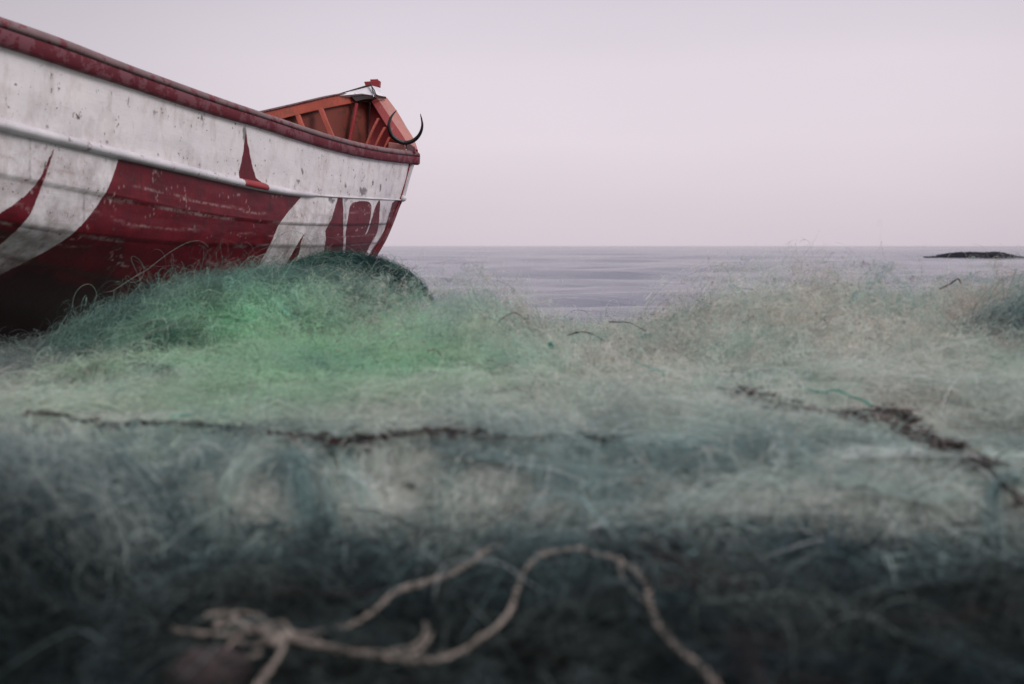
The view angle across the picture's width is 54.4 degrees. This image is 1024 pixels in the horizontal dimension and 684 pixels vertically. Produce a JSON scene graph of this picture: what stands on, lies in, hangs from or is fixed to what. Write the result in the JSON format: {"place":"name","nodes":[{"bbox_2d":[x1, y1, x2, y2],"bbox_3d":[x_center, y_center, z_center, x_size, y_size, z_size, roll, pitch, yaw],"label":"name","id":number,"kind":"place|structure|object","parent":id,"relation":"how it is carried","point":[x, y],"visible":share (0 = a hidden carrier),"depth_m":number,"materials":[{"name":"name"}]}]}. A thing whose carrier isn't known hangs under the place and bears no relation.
{"place":"outdoors","nodes":[
{"label":"outdoors","id":0,"kind":"place"},
{"bbox_2d":[0,0,1023,245],"label":"sky","id":1,"kind":"structure","parent":0,"point":[546,122],"materials":[{"name":"white"}]},
{"bbox_2d":[377,246,1023,328],"bbox_3d":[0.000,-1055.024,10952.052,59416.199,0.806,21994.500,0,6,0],"label":"sea","id":2,"kind":"structure","parent":0,"point":[594,278],"depth_m":43.79,"materials":[{"name":"grey liquid"}]},
{"bbox_2d":[924,251,1023,257],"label":"sea rock","id":3,"kind":"object","parent":2,"relation":"in","point":[969,254],"visible":0.88,"depth_m":84.27,"materials":[{"name":"black stone"}]},
{"bbox_3d":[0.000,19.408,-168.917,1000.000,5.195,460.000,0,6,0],"label":"ground","id":4,"kind":"structure","parent":0,"visible":0},
{"bbox_2d":[0,402,330,634],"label":"fishing net","id":5,"kind":"object","parent":4,"relation":"on","point":[38,506],"visible":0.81,"depth_m":1.28,"materials":[{"name":"fabric"}]},
{"bbox_2d":[0,17,422,346],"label":"fishing boat","id":6,"kind":"object","parent":4,"relation":"on","point":[108,165],"visible":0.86,"depth_m":4.58,"materials":[{"name":"paint"}]},
{"bbox_2d":[15,211,434,363],"bbox_3d":[-1.033,-0.115,4.176,2.265,0.887,2.665,0,6,0],"label":"fishing net","id":7,"kind":"object","parent":4,"relation":"on","point":[187,308],"visible":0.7,"depth_m":3.56,"materials":[{"name":"green fabric"}]},
{"bbox_2d":[283,245,438,305],"bbox_3d":[-1.065,-0.073,6.397,1.713,1.132,1.683,0,6,0],"label":"fishing net","id":8,"kind":"object","parent":4,"relation":"on","point":[372,260],"visible":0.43,"depth_m":6.14,"materials":[{"name":"teal fabric"}]},
{"bbox_2d":[0,222,1023,587],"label":"fishing net","id":9,"kind":"object","parent":4,"relation":"on","point":[654,392],"visible":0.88,"depth_m":2.06,"materials":[{"name":"green fabric"}]},
{"bbox_2d":[170,413,225,417],"bbox_3d":[-0.641,0.152,2.034,0.027,0.022,0.131,4,7,35],"label":"twine","id":10,"kind":"object","parent":9,"relation":"on","point":[171,416],"visible":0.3,"depth_m":2.00,"materials":[{"name":"grey fabric"}]},
{"bbox_2d":[20,409,634,450],"bbox_3d":[-0.390,0.161,1.775,1.200,0.048,0.212,2,6,16],"label":"foot rope","id":11,"kind":"object","parent":9,"relation":"on","point":[333,439],"visible":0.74,"depth_m":1.71,"materials":[{"name":"brown fabric"}]},
{"bbox_2d":[499,312,533,334],"bbox_3d":[0.010,-0.062,3.460,0.135,0.083,0.006,0,6,0],"label":"twig","id":12,"kind":"object","parent":9,"relation":"on","point":[515,313],"visible":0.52,"depth_m":3.46,"materials":[{"name":"wood"}]},
{"bbox_2d":[566,331,603,340],"bbox_3d":[0.254,-0.020,3.464,0.134,0.035,0.006,0,6,0],"label":"twig","id":13,"kind":"object","parent":9,"relation":"on","point":[580,332],"visible":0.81,"depth_m":3.46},
{"bbox_2d":[609,321,643,329],"bbox_3d":[0.398,-0.056,3.461,0.122,0.031,0.005,0,6,0],"label":"twig","id":14,"kind":"object","parent":9,"relation":"on","point":[623,322],"visible":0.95,"depth_m":3.46,"materials":[{"name":"wood"}]},
{"bbox_2d":[799,386,871,406],"bbox_3d":[0.723,0.117,2.257,0.030,0.021,0.277,-2,6,-20],"label":"twine","id":15,"kind":"object","parent":9,"relation":"on","point":[854,397],"visible":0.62,"depth_m":2.24,"materials":[{"name":"brown fabric"}]},
{"bbox_2d":[716,384,1023,507],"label":"foot rope","id":16,"kind":"object","parent":9,"relation":"on","point":[941,443],"visible":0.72,"depth_m":1.92,"materials":[{"name":"brown fabric"}]},
{"bbox_2d":[939,278,960,288],"bbox_3d":[1.585,-0.209,3.596,0.078,0.041,0.007,0,6,0],"label":"twig","id":17,"kind":"object","parent":9,"relation":"on","point":[951,283],"visible":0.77,"depth_m":3.59,"materials":[{"name":"wood"}]},
{"bbox_2d":[0,440,1023,683],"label":"fishing net","id":18,"kind":"object","parent":4,"relation":"on","point":[742,608],"visible":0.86,"depth_m":1.09,"materials":[{"name":"fabric"}]},
{"bbox_2d":[163,645,251,683],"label":"stone","id":19,"kind":"object","parent":18,"relation":"on","point":[225,652],"visible":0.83,"depth_m":0.94,"materials":[{"name":"grey stone"}]},
{"bbox_2d":[171,543,499,683],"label":"rope","id":20,"kind":"object","parent":18,"relation":"on","point":[307,633],"visible":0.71,"depth_m":1.03,"materials":[{"name":"beige fabric"}]},
{"bbox_2d":[261,546,717,683],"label":"rope","id":21,"kind":"object","parent":18,"relation":"on","point":[499,623],"visible":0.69,"depth_m":1.02,"materials":[{"name":"beige fabric"}]},
{"bbox_2d":[948,269,1023,348],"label":"fishing net","id":22,"kind":"object","parent":4,"relation":"on","point":[1017,308],"visible":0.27,"depth_m":3.00,"materials":[{"name":"fabric"}]}
]}

